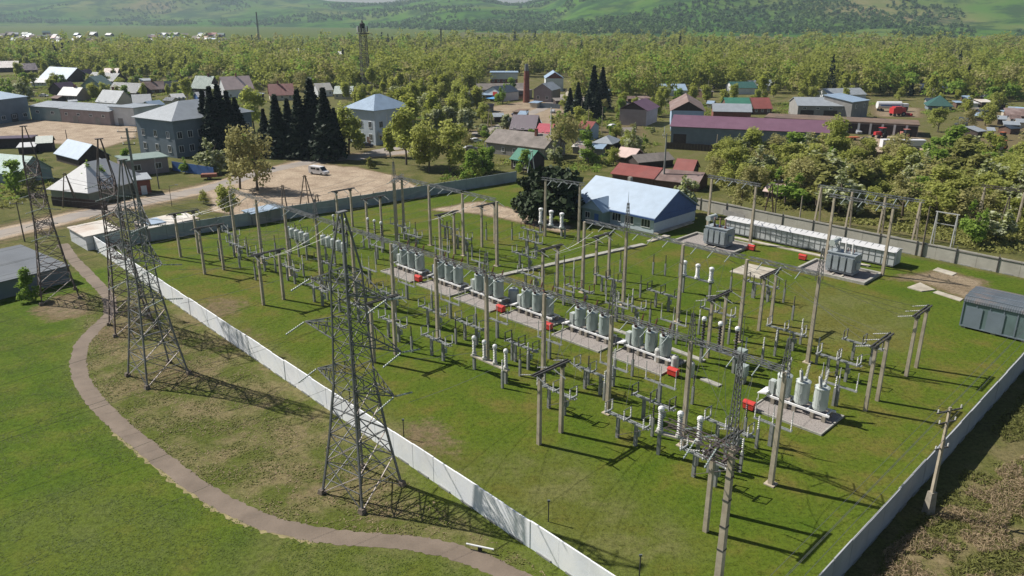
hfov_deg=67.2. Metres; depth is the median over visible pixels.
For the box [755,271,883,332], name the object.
overhead wire
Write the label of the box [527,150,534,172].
frame pole
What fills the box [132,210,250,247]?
overhead wire
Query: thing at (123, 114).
garage row
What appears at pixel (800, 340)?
post insulator
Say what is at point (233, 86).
house
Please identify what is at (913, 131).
bay door
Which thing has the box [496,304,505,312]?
fire box
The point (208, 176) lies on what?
cargo trailer
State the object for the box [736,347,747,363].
drive cubicle
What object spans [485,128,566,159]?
house
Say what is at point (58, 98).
house
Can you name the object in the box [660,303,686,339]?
bus support
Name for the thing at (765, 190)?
house
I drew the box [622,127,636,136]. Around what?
house
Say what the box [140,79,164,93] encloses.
house
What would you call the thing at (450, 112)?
blossom tree
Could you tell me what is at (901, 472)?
overhead wire
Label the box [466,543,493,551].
barrier pipe
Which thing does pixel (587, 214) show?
window
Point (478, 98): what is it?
poplar tree
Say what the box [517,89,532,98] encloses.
garage row
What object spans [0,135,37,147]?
house
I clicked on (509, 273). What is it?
cable trench
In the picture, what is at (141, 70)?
poplar tree
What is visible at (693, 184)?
blossom tree
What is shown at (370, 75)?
poplar tree
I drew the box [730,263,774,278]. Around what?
concrete slab
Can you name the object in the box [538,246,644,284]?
overhead wire
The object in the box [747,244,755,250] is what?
fire box
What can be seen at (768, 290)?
disconnector
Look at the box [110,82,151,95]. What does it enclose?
house
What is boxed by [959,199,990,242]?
leafy bush
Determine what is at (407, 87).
poplar tree
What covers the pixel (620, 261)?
post insulator
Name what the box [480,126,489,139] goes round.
leafy bush
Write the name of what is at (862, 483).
overhead wire
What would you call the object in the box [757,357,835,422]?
oil circuit breaker
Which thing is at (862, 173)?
olive bush
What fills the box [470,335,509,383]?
instrument transformer
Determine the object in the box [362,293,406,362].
portal
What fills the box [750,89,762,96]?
willow tree
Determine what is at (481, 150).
leafy bush
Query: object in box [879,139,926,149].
box trailer
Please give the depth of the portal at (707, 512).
59.10 m
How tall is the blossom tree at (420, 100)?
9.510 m
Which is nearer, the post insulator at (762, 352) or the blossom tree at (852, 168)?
the post insulator at (762, 352)
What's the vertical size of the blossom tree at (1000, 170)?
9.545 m
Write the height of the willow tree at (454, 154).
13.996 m
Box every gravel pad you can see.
[380,265,432,282]
[416,277,472,296]
[453,291,512,312]
[500,307,567,331]
[551,325,622,352]
[613,345,686,375]
[753,394,843,435]
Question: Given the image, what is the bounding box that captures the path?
[57,243,531,575]
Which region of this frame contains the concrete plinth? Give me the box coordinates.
[654,221,693,234]
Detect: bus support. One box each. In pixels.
[361,254,377,283]
[369,232,383,259]
[397,270,415,299]
[435,240,450,258]
[440,284,459,318]
[471,247,487,269]
[489,309,508,337]
[537,320,562,358]
[554,274,574,304]
[599,345,628,386]
[605,288,628,321]
[644,362,676,402]
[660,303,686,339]
[753,399,793,446]
[822,363,859,406]
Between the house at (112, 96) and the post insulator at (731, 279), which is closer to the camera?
the post insulator at (731, 279)
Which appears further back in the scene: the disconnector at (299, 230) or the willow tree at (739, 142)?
the willow tree at (739, 142)
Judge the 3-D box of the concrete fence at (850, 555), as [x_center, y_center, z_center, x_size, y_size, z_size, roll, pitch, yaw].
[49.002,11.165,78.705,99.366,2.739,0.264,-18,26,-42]
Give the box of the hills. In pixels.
[0,0,1023,37]
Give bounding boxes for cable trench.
[496,243,646,276]
[598,323,625,334]
[671,347,705,361]
[700,377,721,386]
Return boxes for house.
[0,61,18,71]
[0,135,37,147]
[0,154,52,182]
[14,63,37,74]
[16,142,37,153]
[31,78,48,85]
[35,135,55,151]
[39,67,85,81]
[46,158,140,200]
[48,81,76,94]
[51,95,66,101]
[53,139,110,166]
[57,84,90,100]
[81,69,91,73]
[81,75,112,89]
[90,70,127,82]
[95,87,131,104]
[104,68,121,73]
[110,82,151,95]
[114,151,169,173]
[131,94,151,102]
[132,172,151,194]
[139,78,150,81]
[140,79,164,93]
[143,100,165,106]
[162,97,179,103]
[164,80,182,91]
[168,93,185,100]
[191,73,217,93]
[192,91,204,98]
[218,73,253,97]
[267,81,293,100]
[313,83,332,96]
[333,86,353,98]
[482,93,491,100]
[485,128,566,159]
[486,103,494,111]
[492,113,503,121]
[509,114,540,131]
[509,148,546,170]
[512,109,528,113]
[518,111,528,114]
[528,101,542,107]
[537,123,556,133]
[553,98,563,103]
[571,141,592,153]
[575,175,699,233]
[578,121,599,140]
[578,145,594,158]
[592,143,606,155]
[593,135,619,149]
[610,163,662,184]
[615,147,644,162]
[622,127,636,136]
[625,152,674,167]
[626,96,635,102]
[637,96,650,99]
[651,169,708,191]
[673,158,700,171]
[697,89,713,97]
[706,101,715,106]
[721,97,752,113]
[725,216,902,266]
[749,97,772,113]
[763,183,786,200]
[953,101,962,107]
[960,95,970,102]
[965,126,986,136]
[974,112,985,120]
[986,127,995,134]
[997,115,1006,124]
[998,125,1021,133]
[1006,115,1021,120]
[1013,118,1023,127]
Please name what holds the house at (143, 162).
on the ground at (620, 504)
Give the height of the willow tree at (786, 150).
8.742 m
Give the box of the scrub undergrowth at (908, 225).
[707,155,1023,253]
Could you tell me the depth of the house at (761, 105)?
315.69 m
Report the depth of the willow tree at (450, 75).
401.27 m
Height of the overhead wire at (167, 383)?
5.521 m
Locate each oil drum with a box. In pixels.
[393,243,397,259]
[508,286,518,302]
[654,346,661,361]
[671,354,678,367]
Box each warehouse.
[0,91,30,123]
[477,83,523,92]
[490,71,517,82]
[533,82,560,101]
[544,70,562,90]
[788,97,843,115]
[824,93,869,117]
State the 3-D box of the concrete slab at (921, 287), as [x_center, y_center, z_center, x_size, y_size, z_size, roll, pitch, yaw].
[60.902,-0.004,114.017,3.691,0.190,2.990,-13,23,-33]
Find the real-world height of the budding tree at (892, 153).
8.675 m
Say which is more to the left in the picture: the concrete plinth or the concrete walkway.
the concrete plinth
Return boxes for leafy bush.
[0,76,12,92]
[2,159,27,193]
[13,266,42,301]
[17,72,29,87]
[57,75,67,81]
[84,160,104,171]
[119,148,128,155]
[120,85,130,96]
[128,68,142,82]
[164,71,175,80]
[176,80,193,97]
[178,157,188,172]
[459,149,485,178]
[474,148,491,168]
[477,147,494,167]
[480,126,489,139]
[483,146,495,172]
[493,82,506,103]
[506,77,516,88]
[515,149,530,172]
[578,119,592,140]
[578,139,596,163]
[615,98,626,117]
[673,88,683,98]
[767,166,811,202]
[782,131,807,147]
[827,146,845,165]
[906,175,935,199]
[918,135,948,162]
[923,136,944,149]
[927,149,950,161]
[944,124,969,147]
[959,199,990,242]
[981,151,998,157]
[984,86,999,98]
[993,142,1013,153]
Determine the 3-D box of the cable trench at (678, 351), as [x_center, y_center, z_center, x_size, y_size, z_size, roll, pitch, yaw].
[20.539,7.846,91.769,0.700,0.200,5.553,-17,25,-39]
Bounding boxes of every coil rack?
[288,226,309,259]
[320,232,347,269]
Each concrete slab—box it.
[646,234,669,241]
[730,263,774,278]
[907,282,934,291]
[933,268,956,275]
[933,291,962,300]
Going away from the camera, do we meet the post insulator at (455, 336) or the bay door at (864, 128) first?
the post insulator at (455, 336)
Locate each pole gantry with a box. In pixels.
[228,188,791,487]
[392,162,824,364]
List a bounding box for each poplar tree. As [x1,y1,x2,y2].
[12,62,24,75]
[17,73,29,86]
[39,59,47,71]
[51,74,58,81]
[86,80,98,100]
[94,63,103,71]
[119,61,127,73]
[126,67,135,82]
[136,66,144,76]
[138,82,146,93]
[143,62,150,76]
[155,60,161,71]
[164,84,170,95]
[178,76,191,98]
[340,81,351,99]
[350,85,358,102]
[355,86,365,100]
[365,66,376,92]
[379,81,387,96]
[381,121,395,156]
[386,76,398,96]
[386,90,396,99]
[391,86,406,100]
[395,71,404,87]
[398,92,411,123]
[404,97,421,129]
[405,76,416,97]
[409,83,420,101]
[417,77,427,98]
[423,89,441,110]
[427,69,440,89]
[432,103,447,134]
[437,71,450,91]
[444,95,458,117]
[455,77,468,87]
[456,85,472,105]
[459,87,469,103]
[470,79,485,108]
[573,106,585,120]
[618,91,628,100]
[654,80,660,93]
[655,90,665,110]
[662,88,670,107]
[687,85,699,98]
[694,70,703,88]
[700,83,712,102]
[719,86,729,100]
[729,83,738,96]
[756,75,769,96]
[770,81,779,97]
[806,72,817,91]
[843,87,849,94]
[849,72,858,87]
[926,74,940,97]
[954,89,962,100]
[963,95,974,112]
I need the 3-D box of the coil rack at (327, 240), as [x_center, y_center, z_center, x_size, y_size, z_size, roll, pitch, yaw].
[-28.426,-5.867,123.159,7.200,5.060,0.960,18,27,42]
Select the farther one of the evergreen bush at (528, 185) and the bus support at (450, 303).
the evergreen bush at (528, 185)
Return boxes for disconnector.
[221,224,239,245]
[226,235,245,259]
[249,245,270,270]
[282,256,301,283]
[288,222,307,245]
[304,275,329,305]
[313,252,336,277]
[339,267,363,288]
[339,291,366,321]
[376,281,403,307]
[378,307,407,341]
[390,217,410,239]
[401,226,422,248]
[418,297,447,325]
[421,324,453,360]
[441,218,459,240]
[450,227,472,250]
[454,310,483,344]
[504,329,539,366]
[512,244,536,268]
[517,263,544,290]
[519,231,542,255]
[520,221,543,241]
[536,373,577,415]
[565,276,594,303]
[573,354,613,395]
[593,266,622,291]
[604,399,651,446]
[613,291,646,319]
[631,382,676,418]
[646,280,677,311]
[679,434,726,486]
[699,298,736,325]
[704,405,754,453]
[747,272,779,301]
[766,315,806,350]
[815,342,862,381]
[841,328,883,365]
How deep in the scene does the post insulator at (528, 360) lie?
87.27 m
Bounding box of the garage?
[959,286,1023,342]
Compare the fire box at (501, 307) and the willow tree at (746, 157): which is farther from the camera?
the willow tree at (746, 157)
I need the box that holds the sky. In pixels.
[325,0,531,2]
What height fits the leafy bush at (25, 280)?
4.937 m
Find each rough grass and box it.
[83,281,530,565]
[873,392,1023,575]
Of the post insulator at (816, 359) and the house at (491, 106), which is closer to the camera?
the post insulator at (816, 359)
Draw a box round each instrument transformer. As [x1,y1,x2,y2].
[332,214,348,246]
[366,217,383,252]
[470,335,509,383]
[538,208,563,236]
[655,406,703,465]
[682,260,714,298]
[698,316,739,373]
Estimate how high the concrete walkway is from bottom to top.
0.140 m
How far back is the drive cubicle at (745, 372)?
83.94 m
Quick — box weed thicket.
[872,454,1023,575]
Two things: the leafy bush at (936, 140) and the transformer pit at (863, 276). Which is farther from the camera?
the leafy bush at (936, 140)
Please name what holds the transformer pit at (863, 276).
on the ground at (620, 504)
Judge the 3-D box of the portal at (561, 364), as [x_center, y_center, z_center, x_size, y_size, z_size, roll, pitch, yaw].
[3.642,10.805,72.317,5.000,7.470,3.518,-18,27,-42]
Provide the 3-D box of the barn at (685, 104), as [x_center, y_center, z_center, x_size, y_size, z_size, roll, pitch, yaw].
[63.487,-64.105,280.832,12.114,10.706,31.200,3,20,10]
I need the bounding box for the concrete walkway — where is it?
[734,236,870,266]
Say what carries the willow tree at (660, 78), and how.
on the ground at (620, 504)
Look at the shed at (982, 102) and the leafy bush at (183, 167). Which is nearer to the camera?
the leafy bush at (183, 167)
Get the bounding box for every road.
[0,150,408,237]
[345,94,564,159]
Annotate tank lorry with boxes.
[876,101,908,110]
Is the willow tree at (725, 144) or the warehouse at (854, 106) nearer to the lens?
the willow tree at (725, 144)
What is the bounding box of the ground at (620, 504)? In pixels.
[0,26,1023,575]
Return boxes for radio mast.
[255,12,259,41]
[440,29,441,47]
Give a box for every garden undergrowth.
[0,74,1023,207]
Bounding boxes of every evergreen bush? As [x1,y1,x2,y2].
[510,176,541,212]
[517,165,585,223]
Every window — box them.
[134,164,140,170]
[154,162,161,168]
[177,131,182,138]
[179,145,184,152]
[187,130,192,137]
[189,144,194,150]
[585,211,589,217]
[612,212,620,221]
[624,215,633,224]
[641,218,650,227]
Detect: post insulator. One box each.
[217,240,220,259]
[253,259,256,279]
[273,252,276,271]
[302,256,304,275]
[410,326,412,349]
[430,285,432,307]
[454,318,456,343]
[467,244,468,263]
[474,304,476,325]
[501,360,503,388]
[511,334,512,359]
[518,348,521,375]
[527,342,529,369]
[563,255,564,275]
[572,260,574,281]
[587,356,589,384]
[602,371,605,400]
[604,272,606,294]
[614,348,616,375]
[619,252,621,271]
[631,289,633,311]
[631,348,634,376]
[639,275,641,297]
[648,300,651,322]
[650,405,654,436]
[652,254,654,274]
[664,255,666,275]
[675,319,678,343]
[690,375,694,404]
[691,361,694,377]
[697,310,700,334]
[727,318,730,343]
[729,268,732,289]
[738,438,744,472]
[742,405,747,436]
[751,275,754,297]
[754,416,760,448]
[760,337,765,362]
[773,330,777,355]
[782,280,786,302]
[791,296,795,319]
[799,318,803,344]
[815,337,820,364]
[831,376,837,405]
[835,348,840,376]
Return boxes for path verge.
[111,431,313,543]
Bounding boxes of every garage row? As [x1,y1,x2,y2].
[28,101,77,121]
[58,102,117,125]
[108,103,159,125]
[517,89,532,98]
[764,113,919,136]
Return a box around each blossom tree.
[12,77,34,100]
[21,167,38,187]
[192,137,230,172]
[389,86,400,92]
[416,93,428,112]
[424,108,443,137]
[442,105,457,123]
[456,107,478,130]
[467,90,474,107]
[477,123,485,134]
[499,114,511,129]
[546,139,563,163]
[622,127,642,148]
[673,175,699,202]
[741,139,752,155]
[747,143,777,174]
[785,172,808,188]
[799,131,822,148]
[809,148,843,173]
[814,169,866,214]
[827,150,841,173]
[832,162,859,185]
[839,158,850,168]
[901,148,932,186]
[972,158,1010,186]
[981,209,1018,239]
[993,191,1022,212]
[995,162,1023,208]
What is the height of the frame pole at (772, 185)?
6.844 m
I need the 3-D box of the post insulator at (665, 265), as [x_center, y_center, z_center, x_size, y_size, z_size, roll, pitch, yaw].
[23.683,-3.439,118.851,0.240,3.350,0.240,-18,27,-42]
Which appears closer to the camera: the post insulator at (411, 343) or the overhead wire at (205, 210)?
the post insulator at (411, 343)
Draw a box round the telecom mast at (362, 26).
[356,20,370,93]
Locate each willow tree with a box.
[26,72,38,87]
[44,79,55,86]
[98,70,109,78]
[98,81,110,95]
[114,76,124,81]
[150,74,157,80]
[156,70,164,79]
[170,81,178,91]
[189,72,197,84]
[198,189,209,202]
[214,180,239,214]
[238,85,266,131]
[253,81,261,89]
[335,101,366,153]
[353,82,367,96]
[370,88,382,95]
[389,104,424,164]
[406,117,445,170]
[420,109,432,127]
[425,118,468,171]
[430,82,449,103]
[446,69,455,81]
[447,82,463,108]
[457,97,475,119]
[465,75,475,89]
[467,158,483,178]
[476,102,488,122]
[482,111,494,125]
[559,94,566,105]
[578,109,596,122]
[606,147,620,164]
[609,121,624,136]
[619,129,635,145]
[650,96,662,114]
[655,86,670,96]
[656,66,671,83]
[676,74,686,84]
[705,143,724,163]
[715,135,736,165]
[717,145,759,182]
[721,138,749,163]
[735,154,755,163]
[735,162,758,188]
[742,126,769,155]
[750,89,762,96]
[755,164,780,186]
[761,143,783,163]
[777,155,790,172]
[779,142,807,159]
[782,151,817,176]
[795,143,823,155]
[797,85,808,96]
[807,86,818,96]
[816,65,826,88]
[817,112,851,156]
[824,135,852,156]
[828,66,841,87]
[841,146,867,163]
[858,136,878,159]
[865,185,882,201]
[866,178,881,192]
[875,153,898,174]
[878,180,899,199]
[882,143,929,178]
[884,70,901,94]
[894,87,905,99]
[906,182,960,222]
[919,163,969,202]
[927,107,951,130]
[937,176,982,208]
[958,98,965,110]
[973,171,1001,193]
[976,130,1008,153]
[977,102,998,125]
[984,177,1017,208]
[988,91,1007,108]
[988,154,1017,178]
[993,153,1023,179]
[997,196,1023,221]
[1003,144,1023,160]
[1004,150,1020,161]
[1005,161,1023,184]
[1017,207,1023,228]
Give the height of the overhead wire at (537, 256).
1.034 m
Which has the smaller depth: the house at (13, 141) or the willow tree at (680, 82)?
the house at (13, 141)
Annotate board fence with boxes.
[51,197,107,209]
[171,161,213,174]
[540,103,559,108]
[666,142,714,151]
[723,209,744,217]
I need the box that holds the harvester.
[889,106,912,115]
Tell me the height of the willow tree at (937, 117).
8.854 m
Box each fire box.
[414,274,422,282]
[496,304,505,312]
[546,321,552,330]
[667,366,679,377]
[742,399,755,411]
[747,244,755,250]
[798,253,807,260]
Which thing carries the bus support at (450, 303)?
on the ground at (620, 504)
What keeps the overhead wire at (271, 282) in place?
attached to the lattice pylon at (136, 281)
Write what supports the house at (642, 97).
on the ground at (620, 504)
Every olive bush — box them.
[366,157,375,167]
[796,170,840,207]
[798,154,837,187]
[842,161,893,191]
[867,166,888,182]
[869,192,897,220]
[931,159,961,179]
[945,134,980,165]
[960,153,992,172]
[963,167,978,182]
[984,152,993,160]
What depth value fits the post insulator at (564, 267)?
118.87 m
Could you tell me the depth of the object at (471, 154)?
186.21 m
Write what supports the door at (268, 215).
in the flat shed at (270, 215)
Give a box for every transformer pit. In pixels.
[673,232,754,254]
[796,258,880,284]
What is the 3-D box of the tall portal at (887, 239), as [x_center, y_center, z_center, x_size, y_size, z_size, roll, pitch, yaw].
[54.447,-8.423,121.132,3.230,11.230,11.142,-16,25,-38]
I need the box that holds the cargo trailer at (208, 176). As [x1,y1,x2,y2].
[201,173,221,179]
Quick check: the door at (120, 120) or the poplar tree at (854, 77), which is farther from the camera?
the poplar tree at (854, 77)
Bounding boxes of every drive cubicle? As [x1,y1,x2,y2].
[735,363,748,384]
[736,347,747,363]
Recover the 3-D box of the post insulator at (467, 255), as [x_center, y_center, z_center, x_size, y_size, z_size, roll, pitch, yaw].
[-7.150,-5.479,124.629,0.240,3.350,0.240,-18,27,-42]
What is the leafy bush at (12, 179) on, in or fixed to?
on the ground at (620, 504)
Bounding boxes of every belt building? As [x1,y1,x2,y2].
[661,84,687,95]
[725,82,756,93]
[747,80,771,90]
[816,88,866,97]
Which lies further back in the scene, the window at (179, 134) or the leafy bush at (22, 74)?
the leafy bush at (22, 74)
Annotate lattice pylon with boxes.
[14,125,81,305]
[85,138,158,337]
[95,158,192,389]
[286,210,419,515]
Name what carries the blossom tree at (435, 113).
on the ground at (620, 504)
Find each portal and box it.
[166,209,201,256]
[189,223,227,274]
[247,247,289,304]
[328,187,357,229]
[360,195,388,238]
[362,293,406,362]
[387,174,405,240]
[434,210,460,256]
[472,201,504,246]
[521,358,581,444]
[532,243,570,294]
[541,177,583,242]
[586,231,621,284]
[691,428,743,532]
[696,289,741,357]
[706,175,760,242]
[757,268,791,330]
[814,184,924,239]
[824,193,900,275]
[856,332,893,411]
[898,304,932,376]
[930,211,959,247]
[979,184,1023,223]
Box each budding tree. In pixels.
[223,124,252,188]
[232,124,272,190]
[461,132,474,147]
[545,111,578,152]
[565,120,583,149]
[602,99,608,107]
[705,155,728,179]
[713,64,726,88]
[730,175,753,205]
[739,164,773,188]
[752,148,773,159]
[763,133,787,154]
[775,161,787,180]
[783,158,819,188]
[788,155,813,175]
[809,132,826,145]
[813,144,830,154]
[844,141,868,156]
[846,155,881,177]
[879,132,919,157]
[883,172,925,215]
[887,142,913,170]
[904,155,948,182]
[912,189,938,217]
[943,154,955,160]
[944,185,989,220]
[957,107,978,125]
[970,189,1006,220]
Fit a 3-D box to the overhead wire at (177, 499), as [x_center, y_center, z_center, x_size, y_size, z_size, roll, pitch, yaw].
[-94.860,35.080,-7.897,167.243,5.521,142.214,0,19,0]
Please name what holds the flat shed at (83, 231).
on the ground at (620, 504)
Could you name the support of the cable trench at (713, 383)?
on the ground at (620, 504)
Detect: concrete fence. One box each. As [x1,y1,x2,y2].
[93,236,614,575]
[129,170,516,243]
[696,197,1023,277]
[818,353,1023,575]
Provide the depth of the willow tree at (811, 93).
369.18 m
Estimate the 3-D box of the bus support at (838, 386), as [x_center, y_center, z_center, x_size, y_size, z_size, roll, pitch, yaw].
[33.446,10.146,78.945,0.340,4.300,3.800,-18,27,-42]
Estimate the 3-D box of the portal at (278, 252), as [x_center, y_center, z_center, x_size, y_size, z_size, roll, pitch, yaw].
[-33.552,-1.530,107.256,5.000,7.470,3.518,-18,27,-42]
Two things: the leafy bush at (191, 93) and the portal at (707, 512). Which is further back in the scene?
the leafy bush at (191, 93)
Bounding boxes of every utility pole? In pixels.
[10,202,25,241]
[117,128,148,254]
[154,158,159,188]
[662,134,670,173]
[774,179,782,212]
[920,206,930,256]
[921,404,962,515]
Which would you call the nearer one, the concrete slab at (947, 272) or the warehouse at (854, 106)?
the concrete slab at (947, 272)
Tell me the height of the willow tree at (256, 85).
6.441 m
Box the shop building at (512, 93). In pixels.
[484,85,519,101]
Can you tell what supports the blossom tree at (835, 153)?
on the ground at (620, 504)
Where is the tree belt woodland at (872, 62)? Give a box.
[0,26,1023,99]
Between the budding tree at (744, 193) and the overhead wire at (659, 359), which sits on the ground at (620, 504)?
the budding tree at (744, 193)
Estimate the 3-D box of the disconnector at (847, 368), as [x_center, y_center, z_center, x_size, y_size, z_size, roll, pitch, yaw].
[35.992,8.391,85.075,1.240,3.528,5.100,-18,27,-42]
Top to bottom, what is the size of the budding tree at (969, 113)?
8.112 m
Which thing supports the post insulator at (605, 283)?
on the ground at (620, 504)
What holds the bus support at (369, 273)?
on the ground at (620, 504)
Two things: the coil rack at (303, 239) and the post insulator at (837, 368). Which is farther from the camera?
the coil rack at (303, 239)
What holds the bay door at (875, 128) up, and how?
in the garage row at (871, 126)
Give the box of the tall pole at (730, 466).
[663,315,745,575]
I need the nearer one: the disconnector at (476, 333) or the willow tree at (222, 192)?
the disconnector at (476, 333)
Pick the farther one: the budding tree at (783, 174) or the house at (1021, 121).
the house at (1021, 121)
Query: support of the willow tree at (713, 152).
on the ground at (620, 504)
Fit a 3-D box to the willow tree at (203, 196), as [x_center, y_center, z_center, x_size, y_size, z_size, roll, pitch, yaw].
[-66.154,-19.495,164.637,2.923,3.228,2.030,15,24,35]
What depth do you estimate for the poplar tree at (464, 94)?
303.82 m
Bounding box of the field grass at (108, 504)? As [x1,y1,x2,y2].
[0,315,468,575]
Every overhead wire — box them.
[0,319,347,441]
[0,372,367,520]
[1,334,291,435]
[2,381,302,498]
[2,417,361,575]
[3,292,295,384]
[6,311,140,351]
[43,172,227,199]
[53,199,218,203]
[55,200,224,226]
[61,180,236,202]
[77,203,233,237]
[120,190,281,218]
[128,209,250,219]
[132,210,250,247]
[141,199,264,221]
[149,218,309,231]
[152,233,324,239]
[154,230,315,283]
[165,222,294,260]
[172,230,358,247]
[179,247,364,269]
[184,230,314,248]
[185,249,360,302]
[343,282,488,294]
[348,292,490,368]
[352,292,488,322]
[402,306,576,322]
[410,320,575,401]
[414,320,574,359]
[419,223,521,248]
[444,224,557,256]
[472,233,591,268]
[494,236,606,272]
[513,242,629,280]
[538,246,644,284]
[542,250,660,291]
[569,256,687,300]
[588,260,705,306]
[607,266,721,312]
[646,274,750,321]
[659,329,659,387]
[671,278,771,327]
[686,282,793,336]
[699,359,742,437]
[725,383,727,439]
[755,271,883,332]
[770,391,954,575]
[775,276,876,338]
[776,267,922,307]
[785,330,1023,575]
[787,347,1008,575]
[793,271,915,312]
[804,346,1019,575]
[811,275,915,319]
[820,354,1021,575]
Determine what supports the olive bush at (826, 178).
on the ground at (620, 504)
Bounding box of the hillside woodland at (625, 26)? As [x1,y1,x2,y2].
[0,0,1022,36]
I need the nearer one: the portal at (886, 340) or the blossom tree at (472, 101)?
the portal at (886, 340)
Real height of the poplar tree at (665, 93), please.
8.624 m
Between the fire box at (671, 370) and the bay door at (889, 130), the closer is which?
the fire box at (671, 370)
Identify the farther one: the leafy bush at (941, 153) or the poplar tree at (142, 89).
the poplar tree at (142, 89)
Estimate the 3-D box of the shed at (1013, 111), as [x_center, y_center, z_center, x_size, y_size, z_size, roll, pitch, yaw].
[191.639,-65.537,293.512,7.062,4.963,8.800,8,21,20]
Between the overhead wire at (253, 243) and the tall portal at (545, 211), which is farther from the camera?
the tall portal at (545, 211)
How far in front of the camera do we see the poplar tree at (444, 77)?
370.32 m
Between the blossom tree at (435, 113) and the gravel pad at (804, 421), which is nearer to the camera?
the gravel pad at (804, 421)
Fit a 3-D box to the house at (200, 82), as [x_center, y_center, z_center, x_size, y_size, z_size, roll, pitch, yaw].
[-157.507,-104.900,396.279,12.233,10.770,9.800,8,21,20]
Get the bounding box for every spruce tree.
[197,89,205,129]
[198,85,225,153]
[213,84,239,153]
[221,90,242,153]
[231,97,253,142]
[256,108,270,154]
[262,94,291,157]
[281,98,291,149]
[284,89,311,159]
[295,77,322,157]
[306,87,347,160]
[332,107,349,153]
[562,88,573,114]
[569,82,583,117]
[583,92,592,118]
[584,65,602,105]
[592,86,605,119]
[598,67,612,108]
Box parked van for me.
[308,165,328,175]
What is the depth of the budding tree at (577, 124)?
225.96 m
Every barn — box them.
[617,98,659,125]
[669,93,705,130]
[711,103,751,116]
[915,83,962,93]
[924,95,953,110]
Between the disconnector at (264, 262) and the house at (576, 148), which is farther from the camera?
the house at (576, 148)
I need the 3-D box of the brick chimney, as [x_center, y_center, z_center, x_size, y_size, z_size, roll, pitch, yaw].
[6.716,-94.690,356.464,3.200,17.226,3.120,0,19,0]
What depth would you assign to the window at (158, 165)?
196.87 m
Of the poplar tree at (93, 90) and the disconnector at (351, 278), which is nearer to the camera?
the disconnector at (351, 278)
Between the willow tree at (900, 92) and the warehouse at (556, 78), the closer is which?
the willow tree at (900, 92)
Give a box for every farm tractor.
[871,127,887,137]
[898,129,911,137]
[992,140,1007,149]
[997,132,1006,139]
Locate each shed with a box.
[0,244,69,299]
[67,220,120,250]
[134,213,198,241]
[241,204,283,224]
[670,114,831,146]
[971,100,979,107]
[973,99,991,107]
[1002,121,1020,126]
[1003,108,1023,118]
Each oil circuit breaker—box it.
[394,240,429,275]
[427,251,468,290]
[464,265,509,303]
[510,279,559,321]
[561,296,616,343]
[617,314,678,365]
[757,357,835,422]
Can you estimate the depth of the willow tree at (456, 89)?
331.96 m
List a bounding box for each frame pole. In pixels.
[62,173,76,207]
[280,185,286,205]
[300,175,312,203]
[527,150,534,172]
[764,184,773,212]
[1001,197,1010,219]
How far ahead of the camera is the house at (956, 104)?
337.91 m
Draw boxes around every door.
[11,113,18,121]
[73,116,78,122]
[95,117,100,124]
[118,118,123,125]
[141,185,147,194]
[266,212,271,222]
[594,213,598,222]
[673,134,685,142]
[710,134,721,144]
[800,110,813,114]
[823,110,836,115]
[848,123,857,133]
[860,124,869,134]
[871,125,881,134]
[884,125,893,135]
[895,126,905,135]
[908,126,917,136]
[963,306,982,328]
[984,311,1005,333]
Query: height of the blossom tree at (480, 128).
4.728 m
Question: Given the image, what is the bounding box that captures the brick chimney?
[523,64,529,102]
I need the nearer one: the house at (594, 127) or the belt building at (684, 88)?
the house at (594, 127)
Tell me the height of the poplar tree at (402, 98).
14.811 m
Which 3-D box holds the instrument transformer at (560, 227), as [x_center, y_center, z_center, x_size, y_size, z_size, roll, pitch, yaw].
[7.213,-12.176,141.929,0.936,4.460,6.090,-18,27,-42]
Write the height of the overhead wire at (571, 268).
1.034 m
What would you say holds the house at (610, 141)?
on the ground at (620, 504)
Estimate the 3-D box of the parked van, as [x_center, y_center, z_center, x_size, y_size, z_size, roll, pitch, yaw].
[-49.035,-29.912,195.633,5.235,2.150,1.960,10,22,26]
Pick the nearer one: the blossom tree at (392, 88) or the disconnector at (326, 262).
the disconnector at (326, 262)
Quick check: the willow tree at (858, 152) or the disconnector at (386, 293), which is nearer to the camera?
the disconnector at (386, 293)
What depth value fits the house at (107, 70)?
499.11 m
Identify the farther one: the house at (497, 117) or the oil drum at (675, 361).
the house at (497, 117)
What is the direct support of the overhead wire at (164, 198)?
hanging from the lattice pylon at (33, 199)
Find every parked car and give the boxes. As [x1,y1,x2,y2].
[360,142,373,147]
[463,145,477,150]
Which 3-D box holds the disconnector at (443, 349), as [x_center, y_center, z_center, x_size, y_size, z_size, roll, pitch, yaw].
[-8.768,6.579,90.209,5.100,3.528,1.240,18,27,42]
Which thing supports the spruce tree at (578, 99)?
on the ground at (620, 504)
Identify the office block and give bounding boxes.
[131,99,254,157]
[346,94,405,145]
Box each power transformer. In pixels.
[703,213,734,247]
[825,237,861,275]
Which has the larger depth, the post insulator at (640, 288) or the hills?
the hills
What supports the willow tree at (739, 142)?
on the ground at (620, 504)
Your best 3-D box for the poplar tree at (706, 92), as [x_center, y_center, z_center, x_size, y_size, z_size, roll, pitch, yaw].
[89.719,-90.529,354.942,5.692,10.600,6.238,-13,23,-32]
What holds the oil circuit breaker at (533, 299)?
on the gravel pad at (522, 318)
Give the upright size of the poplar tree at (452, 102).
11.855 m
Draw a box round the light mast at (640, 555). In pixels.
[639,554,641,575]
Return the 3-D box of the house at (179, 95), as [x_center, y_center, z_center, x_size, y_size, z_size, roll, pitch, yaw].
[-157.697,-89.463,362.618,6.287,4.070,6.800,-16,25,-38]

